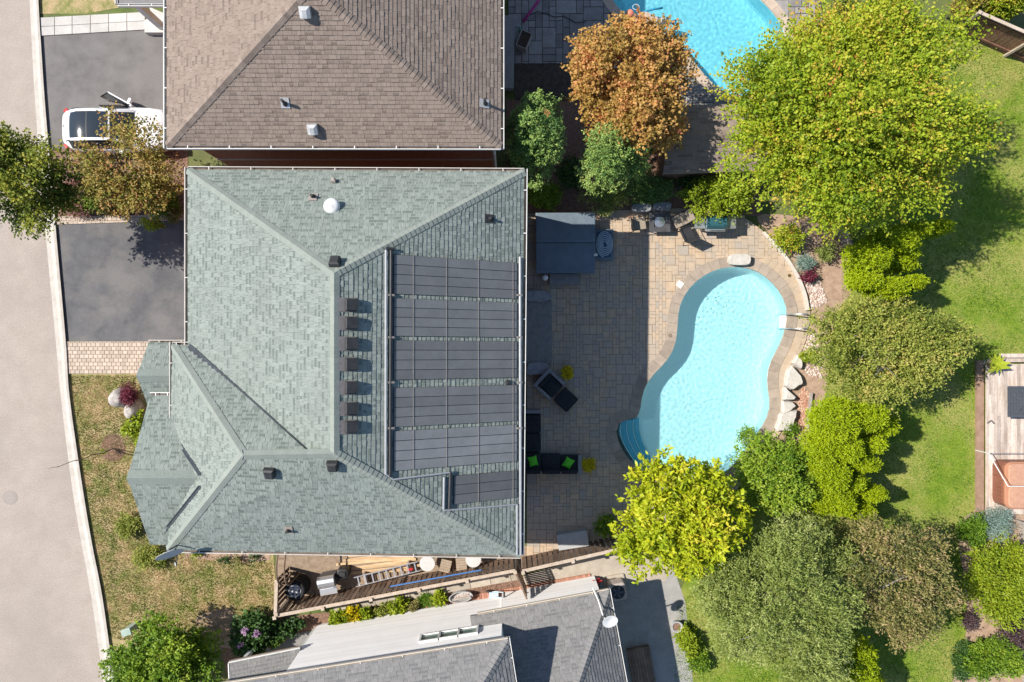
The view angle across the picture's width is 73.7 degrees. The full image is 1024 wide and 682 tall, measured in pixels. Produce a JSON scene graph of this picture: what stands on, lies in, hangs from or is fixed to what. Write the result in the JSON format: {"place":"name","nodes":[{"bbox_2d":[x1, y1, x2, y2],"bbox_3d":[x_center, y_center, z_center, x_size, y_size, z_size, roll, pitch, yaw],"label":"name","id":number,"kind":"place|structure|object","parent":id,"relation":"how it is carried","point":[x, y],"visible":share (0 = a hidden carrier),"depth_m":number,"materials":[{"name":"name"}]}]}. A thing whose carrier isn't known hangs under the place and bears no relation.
{"place":"outdoors","nodes":[
{"label":"outdoors","id":0,"kind":"place"},
{"bbox_2d":[0,0,102,681],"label":"road","id":1,"kind":"structure","parent":0,"point":[48,633],"depth_m":30.01,"materials":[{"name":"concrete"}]},
{"bbox_2d":[39,0,118,13],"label":"verge lawn","id":2,"kind":"structure","parent":0,"point":[67,6],"depth_m":30.01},
{"bbox_2d":[41,30,162,148],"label":"neighbour driveway","id":3,"kind":"structure","parent":0,"point":[85,70],"depth_m":30.00,"materials":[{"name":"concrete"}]},
{"bbox_2d":[62,92,167,155],"bbox_3d":[-16.930,-9.288,29.240,4.500,1.510,2.696,0,90,0],"label":"parked car","id":4,"kind":"object","parent":3,"relation":"on","point":[79,122],"visible":0.6,"depth_m":28.73,"materials":[{"name":"paint"}]},
{"bbox_2d":[56,221,183,341],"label":"driveway","id":5,"kind":"structure","parent":0,"point":[122,282],"depth_m":30.00,"materials":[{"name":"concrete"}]},
{"bbox_2d":[68,374,274,679],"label":"front lawn","id":6,"kind":"structure","parent":0,"point":[114,641],"depth_m":30.01,"materials":[{"name":"plant"}]},
{"bbox_2d":[100,434,124,461],"bbox_3d":[-17.550,4.688,30.002,1.105,0.001,1.231,0,90,0],"label":"mulch ring","id":7,"kind":"object","parent":6,"relation":"on","point":[108,455],"visible":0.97,"depth_m":30.00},
{"bbox_2d":[112,511,141,541],"bbox_3d":[-16.666,7.922,29.657,1.366,0.774,1.260,-39,90,0],"label":"spirea","id":8,"kind":"object","parent":6,"relation":"on","point":[127,528],"visible":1,"depth_m":29.55,"materials":[{"name":"green plant"}]},
{"bbox_2d":[117,380,140,407],"bbox_3d":[-16.510,2.321,29.482,1.006,1.116,1.240,0,90,0],"label":"barberry","id":9,"kind":"object","parent":6,"relation":"on","point":[128,396],"visible":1,"depth_m":29.34,"materials":[{"name":"red plant"}]},
{"bbox_2d":[128,544,167,571],"bbox_3d":[-15.779,9.414,29.652,1.639,0.788,1.297,0,90,0],"label":"spirea","id":10,"kind":"object","parent":6,"relation":"on","point":[145,559],"visible":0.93,"depth_m":29.54,"materials":[{"name":"green plant"}]},
{"bbox_2d":[98,607,228,681],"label":"bushy tree","id":11,"kind":"object","parent":6,"relation":"on","point":[138,661],"visible":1,"depth_m":27.31,"materials":[{"name":"green plant"}]},
{"bbox_2d":[196,609,237,647],"bbox_3d":[-12.954,12.637,30.002,1.907,0.001,1.750,0,90,0],"label":"mulch patch","id":12,"kind":"object","parent":6,"relation":"on","point":[222,626],"visible":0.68,"depth_m":30.00,"materials":[{"name":"beige soil"}]},
{"bbox_2d":[184,553,269,562],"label":"bare soil","id":13,"kind":"structure","parent":6,"relation":"on","point":[264,557],"depth_m":30.00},
{"bbox_2d":[127,166,527,558],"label":"green house","id":14,"kind":"structure","parent":0,"point":[262,384],"depth_m":22.78,"materials":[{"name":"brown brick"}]},
{"bbox_2d":[384,247,522,555],"bbox_3d":[-1.841,2.256,22.768,4.418,2.352,10.496,0,90,0],"label":"solar heater","id":15,"kind":"object","parent":14,"relation":"attached to","point":[446,405],"visible":1,"depth_m":22.80,"materials":[{"name":"black plastic"}]},
{"bbox_2d":[277,546,526,610],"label":"side yard ground","id":16,"kind":"structure","parent":0,"point":[312,567],"depth_m":30.01,"materials":[{"name":"soil"}]},
{"bbox_2d":[274,567,289,615],"bbox_3d":[-9.766,10.620,29.078,0.190,1.845,1.485,0,90,0],"label":"board fence","id":17,"kind":"object","parent":16,"relation":"on","point":[277,588],"visible":0.8,"depth_m":28.79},
{"bbox_2d":[300,574,310,591],"bbox_3d":[-9.254,10.651,29.870,0.883,0.220,0.883,0,90,0],"label":"car wheel","id":18,"kind":"object","parent":16,"relation":"on","point":[309,581],"visible":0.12,"depth_m":29.86,"materials":[{"name":"rubber"}]},
{"bbox_2d":[291,575,308,590],"bbox_3d":[-9.241,10.592,29.625,0.883,0.220,0.883,0,90,0],"label":"car wheel","id":19,"kind":"object","parent":18,"relation":"on","point":[304,578],"visible":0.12,"depth_m":29.57,"materials":[{"name":"rubber"}]},
{"bbox_2d":[288,577,307,593],"bbox_3d":[-9.238,10.612,29.380,0.883,0.220,0.883,0,90,0],"label":"car wheel","id":20,"kind":"object","parent":19,"relation":"on","point":[302,580],"visible":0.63,"depth_m":29.31,"materials":[{"name":"rubber"}]},
{"bbox_2d":[285,579,305,600],"bbox_3d":[-9.232,10.621,29.110,0.883,0.220,0.883,0,90,0],"label":"car wheel","id":21,"kind":"object","parent":20,"relation":"on","point":[295,589],"visible":0.98,"depth_m":29.02,"materials":[{"name":"rubber"}]},
{"bbox_2d":[317,569,339,595],"bbox_3d":[-7.901,10.457,29.480,0.740,0.960,0.810,-10,90,0],"label":"steel grill","id":22,"kind":"object","parent":16,"relation":"on","point":[327,581],"visible":0.99,"depth_m":29.22,"materials":[{"name":"grey metal"}]},
{"bbox_2d":[336,556,419,574],"bbox_3d":[-5.830,9.675,29.960,3.792,0.060,1.057,-3,90,0],"label":"lumber stack","id":23,"kind":"object","parent":16,"relation":"on","point":[394,561],"visible":0.49,"depth_m":29.95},
{"bbox_2d":[354,560,419,586],"bbox_3d":[-5.422,10.097,29.774,2.846,0.472,0.500,-14,90,0],"label":"ladder","id":24,"kind":"object","parent":16,"relation":"on","point":[365,574],"visible":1,"depth_m":29.57,"materials":[{"name":"metal"}]},
{"bbox_2d":[272,558,516,619],"bbox_3d":[-4.845,10.466,29.078,10.252,1.845,0.188,-11,90,0],"label":"board fence","id":25,"kind":"object","parent":16,"relation":"on","point":[467,578],"visible":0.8,"depth_m":28.70,"materials":[{"name":"wood"}]},
{"bbox_2d":[333,562,517,612],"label":"slab path","id":26,"kind":"structure","parent":16,"relation":"on","point":[474,583],"depth_m":29.96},
{"bbox_2d":[34,0,1023,681],"bbox_3d":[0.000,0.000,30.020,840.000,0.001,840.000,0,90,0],"label":"ground","id":27,"kind":"structure","parent":0,"point":[200,158],"depth_m":30.02,"materials":[{"name":"soil"}]},
{"bbox_2d":[0,120,87,242],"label":"street tree","id":28,"kind":"object","parent":27,"relation":"on","point":[34,171],"visible":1,"depth_m":25.86,"materials":[{"name":"green plant"}]},
{"bbox_2d":[30,0,113,681],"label":"kerb","id":29,"kind":"structure","parent":27,"relation":"on","point":[82,518],"depth_m":29.95,"materials":[{"name":"concrete"}]},
{"bbox_2d":[40,8,162,35],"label":"concrete walk","id":30,"kind":"structure","parent":27,"relation":"on","point":[82,24],"depth_m":29.95,"materials":[{"name":"concrete"}]},
{"bbox_2d":[66,342,147,373],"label":"front walk","id":31,"kind":"structure","parent":27,"relation":"on","point":[104,357],"depth_m":29.96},
{"bbox_2d":[49,149,187,217],"bbox_3d":[-17.300,-7.000,30.004,6.100,0.001,3.225,0,90,0],"label":"front bed","id":32,"kind":"object","parent":27,"relation":"on","point":[185,156],"visible":0.12,"depth_m":30.00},
{"bbox_2d":[55,214,183,224],"bbox_3d":[-17.088,-5.351,29.975,5.936,0.044,0.351,-1,90,0],"label":"drive edging","id":33,"kind":"object","parent":27,"relation":"on","point":[97,219],"visible":0.69,"depth_m":29.96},
{"bbox_2d":[62,99,183,223],"bbox_3d":[-14.745,-6.750,27.480,4.602,5.175,4.476,19,90,0],"label":"rusty tree","id":34,"kind":"object","parent":27,"relation":"on","point":[103,182],"visible":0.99,"depth_m":26.04,"materials":[{"name":"brown plant"}]},
{"bbox_2d":[263,631,310,652],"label":"grey walkway","id":35,"kind":"structure","parent":27,"relation":"on","point":[299,639],"depth_m":30.00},
{"bbox_2d":[115,0,503,167],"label":"brown house","id":36,"kind":"structure","parent":27,"relation":"on","point":[333,83],"depth_m":23.25,"materials":[{"name":"brick"}]},
{"bbox_2d":[220,577,599,676],"bbox_3d":[-4.468,11.840,30.004,17.025,0.001,2.112,-13,90,0],"label":"side bed","id":37,"kind":"object","parent":27,"relation":"on","point":[313,620],"visible":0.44,"depth_m":30.00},
{"bbox_2d":[227,606,280,657],"bbox_3d":[-11.012,12.597,29.267,2.305,1.549,2.321,0,90,0],"label":"hydrangea","id":38,"kind":"object","parent":37,"relation":"on","point":[252,631],"visible":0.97,"depth_m":28.93,"materials":[{"name":"green plant"}]},
{"bbox_2d":[270,614,306,640],"bbox_3d":[-9.865,12.435,29.611,2.022,0.976,1.100,-7,90,0],"label":"dark shrub","id":39,"kind":"object","parent":37,"relation":"on","point":[287,629],"visible":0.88,"depth_m":29.41,"materials":[{"name":"green plant"}]},
{"bbox_2d":[386,595,410,615],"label":"hosta","id":40,"kind":"object","parent":37,"relation":"on","point":[398,607],"visible":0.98,"depth_m":29.57,"materials":[{"name":"yellow plant"}]},
{"bbox_2d":[388,573,589,613],"bbox_3d":[-1.910,11.378,29.967,10.909,0.076,0.420,-10,90,0],"label":"brick edging","id":41,"kind":"object","parent":37,"relation":"on","point":[482,596],"visible":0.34,"depth_m":29.93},
{"bbox_2d":[223,575,627,681],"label":"grey house","id":42,"kind":"structure","parent":27,"relation":"on","point":[556,632],"depth_m":26.63,"materials":[{"name":"white"}]},
{"bbox_2d":[515,63,584,99],"bbox_3d":[1.938,-11.387,29.995,3.625,0.030,1.600,0,90,0],"label":"planting bed","id":43,"kind":"object","parent":27,"relation":"on","point":[554,78],"visible":0.57,"depth_m":29.98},
{"bbox_2d":[592,512,617,539],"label":"garden plant","id":44,"kind":"object","parent":27,"relation":"on","point":[603,522],"visible":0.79,"depth_m":29.24,"materials":[{"name":"green plant"}]},
{"bbox_2d":[506,100,761,215],"bbox_3d":[5.375,-8.050,30.004,11.250,0.001,5.125,0,90,0],"label":"shrub bed","id":45,"kind":"object","parent":27,"relation":"on","point":[576,143],"visible":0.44,"depth_m":30.00,"materials":[{"name":"soil"}]},
{"bbox_2d":[504,89,567,191],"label":"globe cedar","id":46,"kind":"object","parent":45,"relation":"on","point":[535,131],"visible":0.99,"depth_m":25.43,"materials":[{"name":"green plant"}]},
{"bbox_2d":[527,178,563,211],"bbox_3d":[1.236,-6.323,29.559,2.035,1.010,1.426,0,90,0],"label":"hedge","id":47,"kind":"object","parent":45,"relation":"on","point":[548,196],"visible":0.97,"depth_m":29.37,"materials":[{"name":"green plant"}]},
{"bbox_2d":[553,153,587,193],"bbox_3d":[2.583,-7.162,29.470,1.460,1.145,1.751,-26,90,0],"label":"dark shrub","id":48,"kind":"object","parent":45,"relation":"on","point":[566,171],"visible":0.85,"depth_m":29.30,"materials":[{"name":"green plant"}]},
{"bbox_2d":[574,182,636,216],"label":"juniper","id":49,"kind":"object","parent":45,"relation":"on","point":[610,198],"visible":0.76,"depth_m":29.19,"materials":[{"name":"green plant"}]},
{"bbox_2d":[574,115,653,197],"bbox_3d":[3.913,-7.374,27.187,3.094,5.747,3.339,0,90,0],"label":"globe cedar","id":50,"kind":"object","parent":45,"relation":"on","point":[607,159],"visible":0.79,"depth_m":25.71,"materials":[{"name":"green plant"}]},
{"bbox_2d":[560,5,702,164],"bbox_3d":[4.559,-9.671,26.973,5.632,6.179,5.892,0,90,0],"label":"orange maple","id":51,"kind":"object","parent":45,"relation":"on","point":[641,98],"visible":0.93,"depth_m":24.98,"materials":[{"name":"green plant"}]},
{"bbox_2d":[621,166,677,206],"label":"juniper","id":52,"kind":"object","parent":45,"relation":"on","point":[647,188],"visible":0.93,"depth_m":29.02,"materials":[{"name":"green plant"}]},
{"bbox_2d":[656,104,767,181],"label":"garden shed","id":53,"kind":"structure","parent":45,"relation":"on","point":[704,136],"depth_m":27.48,"materials":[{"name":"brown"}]},
{"bbox_2d":[676,173,759,224],"bbox_3d":[8.646,-6.070,28.662,3.574,2.753,2.333,0,90,0],"label":"vine shrub","id":54,"kind":"object","parent":45,"relation":"on","point":[729,205],"visible":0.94,"depth_m":28.45,"materials":[{"name":"green plant"}]},
{"bbox_2d":[600,570,692,681],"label":"back court","id":55,"kind":"object","parent":27,"relation":"on","point":[647,612],"visible":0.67,"depth_m":30.00,"materials":[{"name":"concrete"}]},
{"bbox_2d":[603,573,627,600],"bbox_3d":[4.534,10.762,29.615,0.950,0.790,1.000,-10,90,0],"label":"air conditioner","id":56,"kind":"object","parent":55,"relation":"on","point":[615,584],"visible":0.85,"depth_m":29.27,"materials":[{"name":"beige metal"}]},
{"bbox_2d":[626,644,655,681],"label":"side deck","id":57,"kind":"structure","parent":55,"relation":"on","point":[640,664],"depth_m":29.78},
{"bbox_2d":[605,445,755,584],"bbox_3d":[6.497,6.714,27.264,5.784,5.582,5.500,0,90,0],"label":"magnolia tree","id":58,"kind":"object","parent":27,"relation":"on","point":[697,530],"visible":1,"depth_m":25.61,"materials":[{"name":"yellow plant"}]},
{"bbox_2d":[602,0,793,103],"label":"neighbour swimming pool","id":59,"kind":"structure","parent":27,"relation":"in","point":[774,8],"depth_m":29.93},
{"bbox_2d":[613,0,782,94],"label":"neighbour pool water","id":60,"kind":"structure","parent":59,"relation":"in","point":[715,27],"depth_m":30.07,"materials":[{"name":"liquid"}]},
{"bbox_2d":[606,257,797,484],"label":"swimming pool","id":61,"kind":"structure","parent":27,"relation":"in","point":[771,275],"depth_m":29.93,"materials":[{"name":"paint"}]},
{"bbox_2d":[616,267,785,476],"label":"pool water","id":62,"kind":"structure","parent":61,"relation":"in","point":[705,396],"depth_m":30.07,"materials":[{"name":"liquid"}]},
{"bbox_2d":[726,428,823,517],"bbox_3d":[10.701,5.323,28.069,3.911,3.991,3.626,0,90,0],"label":"tree","id":63,"kind":"object","parent":27,"relation":"on","point":[773,477],"visible":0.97,"depth_m":27.07,"materials":[{"name":"green plant"}]},
{"bbox_2d":[757,214,852,477],"bbox_3d":[12.907,0.563,30.003,4.315,0.001,12.306,0,90,0],"label":"pool bed","id":64,"kind":"object","parent":27,"relation":"on","point":[830,276],"visible":0.43,"depth_m":30.00,"materials":[{"name":"beige soil"}]},
{"bbox_2d":[734,423,761,450],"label":"garden plant","id":65,"kind":"object","parent":64,"relation":"on","point":[744,435],"visible":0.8,"depth_m":29.30,"materials":[{"name":"green plant"}]},
{"bbox_2d":[774,409,796,431],"bbox_3d":[11.960,3.469,29.805,0.734,0.430,1.167,17,90,0],"label":"pale rock","id":66,"kind":"object","parent":64,"relation":"on","point":[789,416],"visible":0.93,"depth_m":29.61,"materials":[{"name":"stone"}]},
{"bbox_2d":[768,219,810,255],"bbox_3d":[11.894,-4.487,29.430,1.692,1.223,1.557,0,90,0],"label":"garden plant","id":67,"kind":"object","parent":64,"relation":"on","point":[793,242],"visible":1,"depth_m":29.28,"materials":[{"name":"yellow plant"}]},
{"bbox_2d":[783,365,802,389],"bbox_3d":[12.200,1.679,29.805,0.855,0.429,0.939,-42,90,0],"label":"pale rock","id":68,"kind":"object","parent":64,"relation":"on","point":[792,379],"visible":0.98,"depth_m":29.61,"materials":[{"name":"stone"}]},
{"bbox_2d":[811,239,837,263],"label":"garden plant","id":69,"kind":"object","parent":64,"relation":"on","point":[823,252],"visible":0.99,"depth_m":29.38,"materials":[{"name":"green plant"}]},
{"bbox_2d":[704,0,1010,246],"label":"maple tree","id":70,"kind":"object","parent":27,"relation":"on","point":[823,86],"visible":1,"depth_m":23.07,"materials":[{"name":"green plant"}]},
{"bbox_2d":[945,0,990,22],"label":"corner bush","id":71,"kind":"object","parent":27,"relation":"on","point":[970,4],"visible":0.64,"depth_m":28.51,"materials":[{"name":"green plant"}]},
{"bbox_2d":[952,505,1023,681],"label":"hedge bed","id":72,"kind":"object","parent":27,"relation":"on","point":[986,628],"visible":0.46,"depth_m":30.00,"materials":[{"name":"beige soil"}]},
{"bbox_2d":[954,511,989,552],"bbox_3d":[19.771,8.195,29.393,1.498,1.299,1.831,0,90,0],"label":"boxwood","id":73,"kind":"object","parent":72,"relation":"on","point":[973,528],"visible":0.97,"depth_m":29.24,"materials":[{"name":"green plant"}]},
{"bbox_2d":[955,633,1023,681],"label":"mixed shrub","id":74,"kind":"object","parent":72,"relation":"on","point":[1007,662],"visible":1,"depth_m":29.01,"materials":[{"name":"green plant"}]},
{"bbox_2d":[955,526,1023,634],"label":"forsythia","id":75,"kind":"object","parent":72,"relation":"on","point":[1007,606],"visible":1,"depth_m":28.54,"materials":[{"name":"green plant"}]},
{"bbox_2d":[970,503,1018,543],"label":"blue spruce","id":76,"kind":"object","parent":72,"relation":"on","point":[996,524],"visible":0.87,"depth_m":29.25,"materials":[{"name":"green plant"}]},
{"bbox_2d":[993,618,1023,651],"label":"smoke bush","id":77,"kind":"object","parent":72,"relation":"on","point":[1017,638],"visible":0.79,"depth_m":29.02,"materials":[{"name":"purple plant"}]},
{"bbox_2d":[977,0,1023,22],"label":"corner bush","id":78,"kind":"object","parent":27,"relation":"on","point":[1006,9],"visible":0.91,"depth_m":28.52,"materials":[{"name":"green plant"}]},
{"bbox_2d":[523,552,670,586],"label":"neighbour path","id":79,"kind":"structure","parent":0,"point":[600,567],"depth_m":30.00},
{"bbox_2d":[508,0,821,104],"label":"neighbour patio","id":80,"kind":"structure","parent":0,"point":[548,43],"depth_m":29.95,"materials":[{"name":"stone"}]},
{"bbox_2d":[504,15,514,90],"bbox_3d":[-0.161,-12.561,29.820,0.569,0.360,3.168,0,90,0],"label":"back step","id":81,"kind":"object","parent":80,"relation":"on","point":[509,29],"visible":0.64,"depth_m":29.64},
{"bbox_2d":[527,208,810,566],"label":"patio","id":82,"kind":"structure","parent":0,"point":[609,324],"depth_m":29.95,"materials":[{"name":"stone"}]},
{"bbox_2d":[526,301,551,362],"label":"house steps","id":83,"kind":"structure","parent":82,"relation":"on","point":[538,331],"depth_m":29.64,"materials":[{"name":"grey stone"}]},
{"bbox_2d":[533,368,564,399],"bbox_3d":[1.606,1.865,29.578,1.005,0.755,1.020,43,90,0],"label":"armchair","id":84,"kind":"object","parent":82,"relation":"on","point":[548,383],"visible":1,"depth_m":29.44,"materials":[{"name":"grey wicker"}]},
{"bbox_2d":[525,409,581,473],"bbox_3d":[1.581,4.367,29.615,2.868,0.630,2.777,0,90,0],"label":"corner sofa","id":85,"kind":"object","parent":82,"relation":"on","point":[550,462],"visible":0.76,"depth_m":29.53,"materials":[{"name":"fabric"}]},
{"bbox_2d":[549,274,578,284],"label":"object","id":86,"kind":"object","parent":82,"relation":"on","point":[563,279],"visible":1,"depth_m":29.56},
{"bbox_2d":[536,213,595,272],"bbox_3d":[2.292,-4.183,29.491,2.565,0.917,2.580,0,90,0],"label":"covered hot tub","id":87,"kind":"object","parent":82,"relation":"on","point":[565,242],"visible":1,"depth_m":29.07,"materials":[{"name":"blue plastic"}]},
{"bbox_2d":[554,388,577,411],"bbox_3d":[2.343,2.553,29.723,0.780,0.395,0.780,43,90,0],"label":"ottoman","id":88,"kind":"object","parent":82,"relation":"on","point":[565,399],"visible":1,"depth_m":29.54,"materials":[{"name":"grey wicker"}]},
{"bbox_2d":[521,536,618,574],"bbox_3d":[2.520,9.076,29.078,4.380,1.845,0.188,-13,90,0],"label":"board fence","id":89,"kind":"object","parent":82,"relation":"on","point":[567,559],"visible":0.8,"depth_m":28.76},
{"bbox_2d":[557,528,588,550],"bbox_3d":[2.627,8.612,29.692,1.320,0.555,0.700,-9,90,0],"label":"storage bench","id":90,"kind":"object","parent":82,"relation":"on","point":[572,539],"visible":1,"depth_m":29.41,"materials":[{"name":"plastic"}]},
{"bbox_2d":[595,229,613,260],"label":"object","id":91,"kind":"object","parent":82,"relation":"on","point":[609,256],"visible":0.73,"depth_m":29.69,"materials":[{"name":"blue plastic"}]},
{"bbox_2d":[649,212,669,231],"bbox_3d":[6.381,-5.141,29.703,0.900,0.495,0.860,0,90,0],"label":"fire table","id":92,"kind":"object","parent":82,"relation":"on","point":[659,221],"visible":1,"depth_m":29.45,"materials":[{"name":"stone"}]},
{"bbox_2d":[694,216,735,231],"bbox_3d":[8.667,-4.992,29.380,1.760,1.100,0.630,0,90,0],"label":"patio barbecue","id":93,"kind":"object","parent":82,"relation":"on","point":[711,224],"visible":0.92,"depth_m":29.05,"materials":[{"name":"teal metal"}]},
{"bbox_2d":[762,232,808,309],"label":"garden kerb","id":94,"kind":"structure","parent":82,"relation":"on","point":[794,271],"depth_m":29.81,"materials":[{"name":"concrete"}]},
{"bbox_2d":[794,388,808,436],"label":"orange gravel","id":95,"kind":"structure","parent":0,"point":[802,400],"depth_m":29.98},
{"bbox_2d":[804,279,827,309],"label":"pink gravel","id":96,"kind":"structure","parent":0,"point":[818,297],"depth_m":29.97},
{"bbox_2d":[675,27,1023,681],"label":"back lawn","id":97,"kind":"structure","parent":0,"point":[757,516],"depth_m":30.01,"materials":[{"name":"plant"}]},
{"bbox_2d":[671,621,702,659],"bbox_3d":[7.658,13.040,29.527,1.212,1.034,1.695,-28,90,0],"label":"lawn shrub","id":98,"kind":"object","parent":97,"relation":"on","point":[687,639],"visible":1,"depth_m":29.39,"materials":[{"name":"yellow plant"}]},
{"bbox_2d":[685,646,712,675],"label":"lawn shrub","id":99,"kind":"object","parent":97,"relation":"on","point":[702,664],"visible":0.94,"depth_m":29.44,"materials":[{"name":"green plant"}]},
{"bbox_2d":[687,506,877,681],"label":"willow tree","id":100,"kind":"object","parent":97,"relation":"on","point":[748,637],"visible":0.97,"depth_m":25.30,"materials":[{"name":"green plant"}]},
{"bbox_2d":[797,393,902,520],"bbox_3d":[13.502,4.722,27.680,4.287,4.810,5.392,0,90,0],"label":"golden cypress","id":101,"kind":"object","parent":97,"relation":"on","point":[843,456],"visible":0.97,"depth_m":26.65,"materials":[{"name":"green plant"}]},
{"bbox_2d":[814,629,885,681],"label":"golden cypress","id":102,"kind":"object","parent":97,"relation":"on","point":[864,664],"visible":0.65,"depth_m":26.74,"materials":[{"name":"green plant"}]},
{"bbox_2d":[796,290,981,419],"bbox_3d":[14.827,0.360,27.723,6.964,4.678,5.486,0,90,0],"label":"crab apple","id":103,"kind":"object","parent":97,"relation":"on","point":[929,350],"visible":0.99,"depth_m":26.46,"materials":[{"name":"green plant"}]},
{"bbox_2d":[839,218,955,300],"bbox_3d":[15.197,-3.185,27.760,4.924,4.640,3.522,0,90,0],"label":"golden cypress","id":104,"kind":"object","parent":97,"relation":"on","point":[869,263],"visible":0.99,"depth_m":26.46,"materials":[{"name":"green plant"}]},
{"bbox_2d":[830,510,970,654],"bbox_3d":[14.976,9.426,27.416,5.155,5.271,5.811,0,90,0],"label":"bronze tree","id":105,"kind":"object","parent":97,"relation":"on","point":[907,551],"visible":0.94,"depth_m":26.00,"materials":[{"name":"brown plant"}]},
{"bbox_2d":[949,638,975,681],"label":"mixed shrub","id":106,"kind":"object","parent":97,"relation":"on","point":[957,662],"visible":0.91,"depth_m":29.45,"materials":[{"name":"green plant"}]},
{"bbox_2d":[960,606,981,632],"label":"smoke bush","id":107,"kind":"object","parent":97,"relation":"on","point":[970,622],"visible":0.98,"depth_m":29.58,"materials":[{"name":"purple plant"}]},
{"bbox_2d":[957,10,1023,61],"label":"board fence","id":108,"kind":"object","parent":97,"relation":"on","point":[1012,30],"visible":0.79,"depth_m":29.04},
{"bbox_2d":[975,354,1023,516],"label":"wooden deck","id":109,"kind":"structure","parent":97,"relation":"on","point":[1004,434],"depth_m":29.72,"materials":[{"name":"brown wood"}]},
{"bbox_2d":[992,459,1023,508],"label":"hot tub","id":110,"kind":"object","parent":109,"relation":"on","point":[1012,473],"visible":0.98,"depth_m":28.90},
{"bbox_2d":[1007,386,1023,416],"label":"metal table","id":111,"kind":"object","parent":109,"relation":"on","point":[1015,401],"visible":1,"depth_m":28.99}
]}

